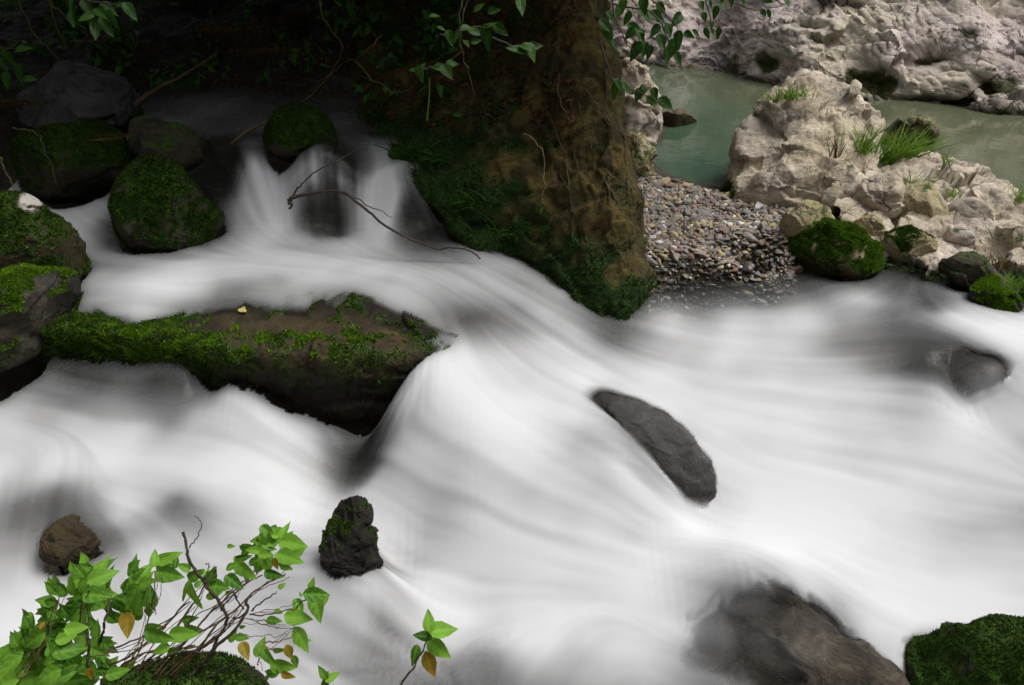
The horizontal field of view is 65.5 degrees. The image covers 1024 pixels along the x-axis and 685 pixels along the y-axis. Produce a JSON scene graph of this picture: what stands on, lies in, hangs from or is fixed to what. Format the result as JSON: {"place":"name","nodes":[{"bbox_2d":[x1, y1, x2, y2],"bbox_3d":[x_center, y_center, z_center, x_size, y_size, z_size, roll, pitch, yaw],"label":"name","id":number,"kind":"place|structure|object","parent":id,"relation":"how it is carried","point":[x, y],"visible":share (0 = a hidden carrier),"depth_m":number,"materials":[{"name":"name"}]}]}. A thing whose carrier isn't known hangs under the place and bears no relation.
{"place":"outdoors","nodes":[
{"label":"outdoors","id":0,"kind":"place"},
{"bbox_2d":[429,0,525,51],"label":"leafy branch","id":1,"kind":"object","parent":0,"point":[484,32],"visible":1,"depth_m":3.46,"materials":[{"name":"green plant"}]},
{"bbox_2d":[409,50,462,82],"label":"leafy branch","id":2,"kind":"object","parent":1,"relation":"attached to","point":[445,69],"visible":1,"depth_m":3.50,"materials":[{"name":"green plant"}]},
{"bbox_2d":[492,37,542,62],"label":"leafy branch","id":3,"kind":"object","parent":1,"relation":"attached to","point":[530,48],"visible":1,"depth_m":3.43,"materials":[{"name":"green plant"}]},
{"bbox_2d":[0,0,1013,684],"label":"ground","id":4,"kind":"structure","parent":0,"point":[884,336],"depth_m":4.54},
{"bbox_2d":[151,76,204,89],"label":"grass tuft","id":5,"kind":"object","parent":4,"relation":"on","point":[183,85],"visible":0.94,"depth_m":5.06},
{"bbox_2d":[128,115,232,196],"bbox_3d":[-1.958,-1.078,4.706,0.533,0.503,0.384,-8,29,-15],"label":"boulder","id":6,"kind":"object","parent":4,"relation":"on","point":[197,157],"visible":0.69,"depth_m":4.58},
{"bbox_2d":[148,494,215,536],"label":"boulder","id":7,"kind":"object","parent":4,"relation":"on","point":[176,513],"visible":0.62,"depth_m":3.28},
{"bbox_2d":[106,650,269,684],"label":"mossy hump","id":8,"kind":"object","parent":4,"relation":"on","point":[242,672],"visible":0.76,"depth_m":1.53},
{"bbox_2d":[0,515,329,684],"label":"shrub","id":9,"kind":"object","parent":8,"relation":"on","point":[45,650],"visible":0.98,"depth_m":1.50,"materials":[{"name":"green plant"}]},
{"bbox_2d":[318,665,339,684],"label":"seedling","id":10,"kind":"object","parent":9,"relation":"attached to","point":[327,677],"visible":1,"depth_m":1.38,"materials":[{"name":"green plant"}]},
{"bbox_2d":[400,609,457,684],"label":"sprig","id":11,"kind":"object","parent":9,"relation":"attached to","point":[432,633],"visible":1,"depth_m":1.49,"materials":[{"name":"green plant"}]},
{"bbox_2d":[0,0,468,116],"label":"undergrowth","id":12,"kind":"object","parent":4,"relation":"on","point":[425,20],"visible":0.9,"depth_m":5.65,"materials":[{"name":"green plant"}]},
{"bbox_2d":[39,282,457,461],"bbox_3d":[-1.349,0.173,3.951,2.211,0.864,0.922,0,28,0],"label":"rock slab","id":13,"kind":"object","parent":4,"relation":"on","point":[287,352],"visible":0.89,"depth_m":3.62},
{"bbox_2d":[198,0,577,127],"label":"leaf litter","id":14,"kind":"object","parent":4,"relation":"on","point":[467,61],"visible":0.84,"depth_m":5.14,"materials":[{"name":"plant"}]},
{"bbox_2d":[355,0,659,354],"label":"earth buttress","id":15,"kind":"structure","parent":4,"relation":"on","point":[586,257],"depth_m":4.30,"materials":[{"name":"soil"}]},
{"bbox_2d":[303,0,342,97],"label":"vine","id":16,"kind":"object","parent":15,"relation":"attached to","point":[340,42],"visible":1,"depth_m":4.54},
{"bbox_2d":[343,34,382,62],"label":"vine","id":17,"kind":"object","parent":16,"relation":"attached to","point":[367,49],"visible":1,"depth_m":4.45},
{"bbox_2d":[338,102,410,122],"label":"grass tuft","id":18,"kind":"object","parent":15,"relation":"on","point":[379,115],"visible":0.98,"depth_m":5.05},
{"bbox_2d":[354,61,413,93],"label":"vine","id":19,"kind":"object","parent":15,"relation":"attached to","point":[377,81],"visible":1,"depth_m":4.43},
{"bbox_2d":[362,134,451,161],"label":"grass tuft","id":20,"kind":"object","parent":15,"relation":"on","point":[409,152],"visible":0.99,"depth_m":4.56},
{"bbox_2d":[405,104,437,122],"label":"grass tuft","id":21,"kind":"object","parent":15,"relation":"on","point":[416,116],"visible":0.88,"depth_m":4.88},
{"bbox_2d":[426,77,429,120],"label":"plant stem","id":22,"kind":"object","parent":15,"relation":"on","point":[428,101],"visible":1,"depth_m":4.39,"materials":[{"name":"green plant"}]},
{"bbox_2d":[394,150,478,166],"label":"grass tuft","id":23,"kind":"object","parent":15,"relation":"on","point":[442,161],"visible":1,"depth_m":4.49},
{"bbox_2d":[431,186,498,211],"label":"grass tuft","id":24,"kind":"object","parent":15,"relation":"on","point":[463,201],"visible":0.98,"depth_m":4.32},
{"bbox_2d":[458,0,474,106],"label":"vine","id":25,"kind":"object","parent":15,"relation":"attached to","point":[462,49],"visible":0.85,"depth_m":3.76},
{"bbox_2d":[474,210,551,242],"bbox_3d":[0.057,-0.606,4.177,0.524,0.140,0.409,-7,29,-14],"label":"grass tuft","id":26,"kind":"object","parent":15,"relation":"on","point":[510,235],"visible":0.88,"depth_m":4.22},
{"bbox_2d":[523,133,546,213],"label":"vine","id":27,"kind":"object","parent":15,"relation":"attached to","point":[534,140],"visible":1,"depth_m":4.07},
{"bbox_2d":[599,41,672,109],"bbox_3d":[0.521,-1.116,3.335,0.280,0.275,0.183,-12,30,-22],"label":"leafy branch","id":28,"kind":"object","parent":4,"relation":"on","point":[617,85],"visible":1,"depth_m":3.37,"materials":[{"name":"green plant"}]},
{"bbox_2d":[620,57,662,146],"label":"boulder","id":29,"kind":"object","parent":4,"relation":"on","point":[642,115],"visible":0.38,"depth_m":5.38,"materials":[{"name":"stone"}]},
{"bbox_2d":[599,0,683,68],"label":"leafy branch","id":30,"kind":"object","parent":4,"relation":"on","point":[642,47],"visible":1,"depth_m":3.27,"materials":[{"name":"green plant"}]},
{"bbox_2d":[626,130,657,177],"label":"boulder","id":31,"kind":"object","parent":4,"relation":"on","point":[644,153],"visible":0.34,"depth_m":5.30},
{"bbox_2d":[643,318,654,326],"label":"pebble","id":32,"kind":"object","parent":4,"relation":"on","point":[646,322],"visible":0.61,"depth_m":3.98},
{"bbox_2d":[587,393,716,507],"bbox_3d":[0.571,0.491,3.415,0.648,0.508,0.365,14,31,24],"label":"boulder","id":33,"kind":"object","parent":4,"relation":"on","point":[667,446],"visible":0.56,"depth_m":3.27,"materials":[{"name":"stone"}]},
{"bbox_2d":[646,256,657,266],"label":"pebble","id":34,"kind":"object","parent":4,"relation":"on","point":[652,262],"visible":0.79,"depth_m":4.13,"materials":[{"name":"grey stone"}]},
{"bbox_2d":[653,205,664,211],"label":"pebble","id":35,"kind":"object","parent":4,"relation":"on","point":[658,208],"visible":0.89,"depth_m":4.77,"materials":[{"name":"grey stone"}]},
{"bbox_2d":[658,177,670,185],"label":"pebble","id":36,"kind":"object","parent":4,"relation":"on","point":[663,181],"visible":0.91,"depth_m":5.26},
{"bbox_2d":[663,183,672,188],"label":"pebble","id":37,"kind":"object","parent":4,"relation":"on","point":[668,185],"visible":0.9,"depth_m":5.21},
{"bbox_2d":[669,231,678,238],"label":"pebble","id":38,"kind":"object","parent":4,"relation":"on","point":[674,234],"visible":0.97,"depth_m":4.46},
{"bbox_2d":[670,250,679,260],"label":"pebble","id":39,"kind":"object","parent":4,"relation":"on","point":[675,255],"visible":1,"depth_m":4.16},
{"bbox_2d":[662,108,696,126],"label":"boulder","id":40,"kind":"object","parent":4,"relation":"on","point":[676,117],"visible":0.66,"depth_m":6.94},
{"bbox_2d":[687,286,694,293],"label":"pebble","id":41,"kind":"object","parent":4,"relation":"on","point":[690,290],"visible":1,"depth_m":4.17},
{"bbox_2d":[693,221,701,228],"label":"pebble","id":42,"kind":"object","parent":4,"relation":"on","point":[696,225],"visible":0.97,"depth_m":4.50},
{"bbox_2d":[697,250,707,257],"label":"pebble","id":43,"kind":"object","parent":4,"relation":"on","point":[702,254],"visible":1,"depth_m":4.19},
{"bbox_2d":[696,209,710,214],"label":"pebble","id":44,"kind":"object","parent":4,"relation":"on","point":[702,211],"visible":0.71,"depth_m":4.73,"materials":[{"name":"grey stone"}]},
{"bbox_2d":[701,241,715,245],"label":"pebble","id":45,"kind":"object","parent":4,"relation":"on","point":[711,243],"visible":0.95,"depth_m":4.32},
{"bbox_2d":[718,226,729,231],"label":"pebble","id":46,"kind":"object","parent":4,"relation":"on","point":[722,228],"visible":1,"depth_m":4.40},
{"bbox_2d":[725,206,735,212],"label":"pebble","id":47,"kind":"object","parent":4,"relation":"on","point":[731,209],"visible":1,"depth_m":4.74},
{"bbox_2d":[632,175,838,403],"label":"gravel","id":48,"kind":"structure","parent":4,"relation":"on","point":[694,197],"depth_m":4.35,"materials":[{"name":"gravel"}]},
{"bbox_2d":[683,0,789,39],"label":"leafy branch","id":49,"kind":"object","parent":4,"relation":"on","point":[706,31],"visible":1,"depth_m":3.23,"materials":[{"name":"green plant"}]},
{"bbox_2d":[734,281,744,286],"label":"pebble","id":50,"kind":"object","parent":4,"relation":"on","point":[739,284],"visible":1,"depth_m":4.11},
{"bbox_2d":[741,209,750,214],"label":"pebble","id":51,"kind":"object","parent":4,"relation":"on","point":[745,211],"visible":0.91,"depth_m":4.69,"materials":[{"name":"grey stone"}]},
{"bbox_2d":[741,290,754,297],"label":"pebble","id":52,"kind":"object","parent":4,"relation":"on","point":[746,293],"visible":1,"depth_m":4.08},
{"bbox_2d":[742,261,754,272],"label":"pebble","id":53,"kind":"object","parent":4,"relation":"on","point":[748,266],"visible":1,"depth_m":4.13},
{"bbox_2d":[744,232,757,241],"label":"pebble","id":54,"kind":"object","parent":4,"relation":"on","point":[749,237],"visible":1,"depth_m":4.37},
{"bbox_2d":[755,201,763,208],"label":"pebble","id":55,"kind":"object","parent":4,"relation":"on","point":[758,205],"visible":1,"depth_m":4.75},
{"bbox_2d":[755,250,763,256],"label":"pebble","id":56,"kind":"object","parent":4,"relation":"on","point":[759,253],"visible":1,"depth_m":4.32,"materials":[{"name":"grey stone"}]},
{"bbox_2d":[755,298,767,307],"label":"pebble","id":57,"kind":"object","parent":4,"relation":"on","point":[763,303],"visible":1,"depth_m":4.06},
{"bbox_2d":[773,289,783,294],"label":"pebble","id":58,"kind":"object","parent":4,"relation":"on","point":[778,292],"visible":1,"depth_m":4.08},
{"bbox_2d":[660,583,909,684],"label":"boulder","id":59,"kind":"object","parent":4,"relation":"on","point":[757,634],"visible":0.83,"depth_m":2.72,"materials":[{"name":"stone"}]},
{"bbox_2d":[784,268,794,280],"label":"pebble","id":60,"kind":"object","parent":4,"relation":"on","point":[790,273],"visible":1,"depth_m":4.17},
{"bbox_2d":[792,265,802,273],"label":"pebble","id":61,"kind":"object","parent":4,"relation":"on","point":[798,269],"visible":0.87,"depth_m":4.21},
{"bbox_2d":[719,69,885,215],"bbox_3d":[1.927,-1.229,5.268,1.021,1.019,1.544,8,29,14],"label":"rock outcrop","id":62,"kind":"object","parent":4,"relation":"on","point":[778,154],"visible":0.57,"depth_m":4.95,"materials":[{"name":"stone"}]},
{"bbox_2d":[759,85,783,103],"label":"grass tuft","id":63,"kind":"object","parent":62,"relation":"on","point":[774,99],"visible":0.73,"depth_m":5.11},
{"bbox_2d":[773,80,815,100],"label":"grass tuft","id":64,"kind":"object","parent":62,"relation":"on","point":[788,94],"visible":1,"depth_m":5.00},
{"bbox_2d":[827,126,846,158],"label":"grass tuft","id":65,"kind":"object","parent":62,"relation":"on","point":[835,146],"visible":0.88,"depth_m":4.69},
{"bbox_2d":[831,119,918,155],"bbox_3d":[2.138,-1.241,4.760,0.494,0.212,0.345,-18,33,-29],"label":"grass tuft","id":66,"kind":"object","parent":62,"relation":"on","point":[863,144],"visible":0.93,"depth_m":4.75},
{"bbox_2d":[779,199,834,237],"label":"boulder","id":67,"kind":"object","parent":4,"relation":"on","point":[802,216],"visible":0.64,"depth_m":4.22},
{"bbox_2d":[788,217,885,278],"bbox_3d":[1.716,-0.498,4.179,0.474,0.317,0.382,0,28,0],"label":"boulder","id":68,"kind":"object","parent":4,"relation":"on","point":[832,246],"visible":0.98,"depth_m":4.09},
{"bbox_2d":[853,212,885,236],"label":"boulder","id":69,"kind":"object","parent":4,"relation":"on","point":[871,224],"visible":0.42,"depth_m":4.37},
{"bbox_2d":[853,172,905,220],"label":"boulder","id":70,"kind":"object","parent":4,"relation":"on","point":[885,192],"visible":0.9,"depth_m":4.46,"materials":[{"name":"stone"}]},
{"bbox_2d":[892,180,950,225],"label":"boulder","id":71,"kind":"object","parent":4,"relation":"on","point":[924,197],"visible":0.58,"depth_m":4.42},
{"bbox_2d":[833,149,1023,309],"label":"rocky bank","id":72,"kind":"structure","parent":4,"relation":"on","point":[920,279],"depth_m":4.34,"materials":[{"name":"stone"}]},
{"bbox_2d":[822,161,858,195],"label":"boulder","id":73,"kind":"object","parent":72,"relation":"on","point":[841,172],"visible":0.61,"depth_m":4.61,"materials":[{"name":"stone"}]},
{"bbox_2d":[880,224,937,266],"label":"boulder","id":74,"kind":"object","parent":72,"relation":"on","point":[902,243],"visible":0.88,"depth_m":4.18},
{"bbox_2d":[863,117,971,165],"bbox_3d":[2.503,-1.244,4.942,0.646,0.279,0.505,22,35,35],"label":"grass tuft","id":75,"kind":"object","parent":72,"relation":"on","point":[900,151],"visible":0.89,"depth_m":4.95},
{"bbox_2d":[895,168,950,185],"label":"grass tuft","id":76,"kind":"object","parent":72,"relation":"on","point":[907,180],"visible":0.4,"depth_m":4.70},
{"bbox_2d":[936,157,964,170],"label":"boulder","id":77,"kind":"object","parent":72,"relation":"on","point":[953,166],"visible":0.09,"depth_m":4.96,"materials":[{"name":"stone"}]},
{"bbox_2d":[938,144,969,169],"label":"grass tuft","id":78,"kind":"object","parent":72,"relation":"on","point":[947,163],"visible":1,"depth_m":4.86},
{"bbox_2d":[942,186,968,197],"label":"grass tuft","id":79,"kind":"object","parent":72,"relation":"on","point":[952,193],"visible":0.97,"depth_m":4.73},
{"bbox_2d":[941,224,976,249],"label":"boulder","id":80,"kind":"object","parent":72,"relation":"on","point":[963,235],"visible":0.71,"depth_m":4.19,"materials":[{"name":"stone"}]},
{"bbox_2d":[938,251,995,298],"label":"boulder","id":81,"kind":"object","parent":72,"relation":"on","point":[962,271],"visible":0.77,"depth_m":3.97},
{"bbox_2d":[973,249,1023,273],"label":"grass tuft","id":82,"kind":"object","parent":72,"relation":"on","point":[1004,266],"visible":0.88,"depth_m":4.12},
{"bbox_2d":[987,228,1022,242],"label":"grass tuft","id":83,"kind":"object","parent":72,"relation":"on","point":[1019,240],"visible":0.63,"depth_m":4.21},
{"bbox_2d":[998,268,1023,290],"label":"grass tuft","id":84,"kind":"object","parent":72,"relation":"on","point":[1009,285],"visible":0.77,"depth_m":4.00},
{"bbox_2d":[1004,183,1023,203],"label":"grass tuft","id":85,"kind":"object","parent":72,"relation":"on","point":[1020,196],"visible":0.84,"depth_m":4.65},
{"bbox_2d":[893,348,1011,397],"bbox_3d":[1.985,0.174,3.591,0.428,0.295,0.291,0,28,0],"label":"boulder","id":86,"kind":"object","parent":4,"relation":"on","point":[959,373],"visible":0.56,"depth_m":3.50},
{"bbox_2d":[948,196,994,220],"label":"boulder","id":87,"kind":"object","parent":4,"relation":"on","point":[973,207],"visible":0.52,"depth_m":4.40,"materials":[{"name":"stone"}]},
{"bbox_2d":[984,178,1008,187],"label":"boulder","id":88,"kind":"object","parent":4,"relation":"on","point":[994,180],"visible":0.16,"depth_m":4.76,"materials":[{"name":"stone"}]},
{"bbox_2d":[994,221,1023,249],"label":"boulder","id":89,"kind":"object","parent":4,"relation":"on","point":[1013,228],"visible":0.72,"depth_m":4.22,"materials":[{"name":"stone"}]},
{"bbox_2d":[0,153,1023,684],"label":"stream water","id":90,"kind":"structure","parent":0,"point":[532,515],"depth_m":3.24,"materials":[{"name":"liquid"}]},
{"bbox_2d":[0,262,80,372],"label":"boulder","id":91,"kind":"object","parent":90,"relation":"in","point":[34,299],"visible":0.95,"depth_m":3.58,"materials":[{"name":"plant"}]},
{"bbox_2d":[0,189,91,280],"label":"boulder","id":92,"kind":"object","parent":90,"relation":"in","point":[35,231],"visible":0.81,"depth_m":3.73,"materials":[{"name":"plant"}]},
{"bbox_2d":[0,157,14,189],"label":"vine","id":93,"kind":"object","parent":92,"relation":"attached to","point":[1,158],"visible":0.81,"depth_m":3.92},
{"bbox_2d":[39,514,100,577],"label":"boulder","id":94,"kind":"object","parent":90,"relation":"in","point":[64,541],"visible":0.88,"depth_m":2.98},
{"bbox_2d":[8,117,134,203],"bbox_3d":[-2.539,-1.043,4.640,0.657,0.520,0.593,-16,32,-27],"label":"boulder","id":95,"kind":"object","parent":90,"relation":"in","point":[84,171],"visible":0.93,"depth_m":4.48,"materials":[{"name":"plant"}]},
{"bbox_2d":[12,127,56,184],"bbox_3d":[-2.552,-1.014,4.303,0.228,0.289,0.069,12,30,21],"label":"vine","id":96,"kind":"object","parent":95,"relation":"on","point":[41,141],"visible":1,"depth_m":4.28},
{"bbox_2d":[86,130,166,142],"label":"grass tuft","id":97,"kind":"object","parent":95,"relation":"on","point":[107,138],"visible":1,"depth_m":4.44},
{"bbox_2d":[15,59,142,131],"bbox_3d":[-2.760,-1.548,5.095,0.737,0.540,0.638,-16,32,-27],"label":"boulder","id":98,"kind":"object","parent":90,"relation":"in","point":[78,90],"visible":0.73,"depth_m":4.89,"materials":[{"name":"stone"}]},
{"bbox_2d":[0,93,56,110],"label":"grass tuft","id":99,"kind":"object","parent":98,"relation":"on","point":[12,103],"visible":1,"depth_m":4.75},
{"bbox_2d":[132,52,217,107],"bbox_3d":[-2.049,-1.603,4.851,0.538,0.284,0.049,-14,31,-25],"label":"dead branch","id":100,"kind":"object","parent":98,"relation":"on","point":[140,100],"visible":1,"depth_m":4.84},
{"bbox_2d":[107,152,225,258],"bbox_3d":[-1.884,-0.723,4.253,0.473,0.560,0.558,19,33,32],"label":"boulder","id":101,"kind":"object","parent":90,"relation":"in","point":[159,206],"visible":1,"depth_m":4.10,"materials":[{"name":"plant"}]},
{"bbox_2d":[230,63,342,144],"bbox_3d":[-1.323,-1.461,4.854,0.099,0.329,0.961,17,33,29],"label":"dead branch","id":102,"kind":"object","parent":90,"relation":"on","point":[236,139],"visible":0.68,"depth_m":4.65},
{"bbox_2d":[261,101,338,163],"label":"boulder","id":103,"kind":"object","parent":90,"relation":"in","point":[297,132],"visible":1,"depth_m":4.46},
{"bbox_2d":[318,495,383,580],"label":"boulder","id":104,"kind":"object","parent":90,"relation":"in","point":[348,548],"visible":0.96,"depth_m":2.82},
{"bbox_2d":[287,146,480,258],"bbox_3d":[-0.658,-0.717,4.110,1.011,0.530,0.218,7,29,12],"label":"dead branch","id":105,"kind":"object","parent":90,"relation":"on","point":[289,200],"visible":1,"depth_m":4.09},
{"bbox_2d":[451,646,503,684],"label":"boulder","id":106,"kind":"object","parent":90,"relation":"in","point":[477,665],"visible":1,"depth_m":2.81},
{"bbox_2d":[887,613,1023,684],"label":"boulder","id":107,"kind":"object","parent":90,"relation":"in","point":[988,649],"visible":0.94,"depth_m":2.64,"materials":[{"name":"plant"}]},
{"bbox_2d":[968,273,1023,313],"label":"boulder","id":108,"kind":"object","parent":90,"relation":"in","point":[989,291],"visible":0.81,"depth_m":3.83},
{"bbox_2d":[609,0,1023,115],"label":"cliff","id":109,"kind":"structure","parent":0,"point":[969,54],"depth_m":8.08,"materials":[{"name":"stone"}]},
{"bbox_2d":[642,64,1023,192],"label":"pool water","id":110,"kind":"structure","parent":0,"point":[717,105],"depth_m":6.96,"materials":[{"name":"liquid"}]},
{"bbox_2d":[881,115,939,146],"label":"boulder","id":111,"kind":"object","parent":110,"relation":"in","point":[922,120],"visible":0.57,"depth_m":6.27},
{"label":"tree","id":112,"kind":"object","parent":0,"visible":0},
{"bbox_2d":[0,41,36,89],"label":"leafy branch","id":113,"kind":"object","parent":112,"relation":"attached to","point":[18,69],"visible":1,"depth_m":4.01,"materials":[{"name":"green plant"}]},
{"bbox_2d":[17,0,60,62],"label":"vine","id":114,"kind":"object","parent":112,"relation":"hanging from","point":[31,28],"visible":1,"depth_m":4.30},
{"bbox_2d":[47,0,66,48],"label":"vine","id":115,"kind":"object","parent":112,"relation":"hanging from","point":[55,22],"visible":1,"depth_m":4.38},
{"bbox_2d":[67,0,137,40],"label":"leafy branch","id":116,"kind":"object","parent":112,"relation":"attached to","point":[104,20],"visible":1,"depth_m":3.54,"materials":[{"name":"green plant"}]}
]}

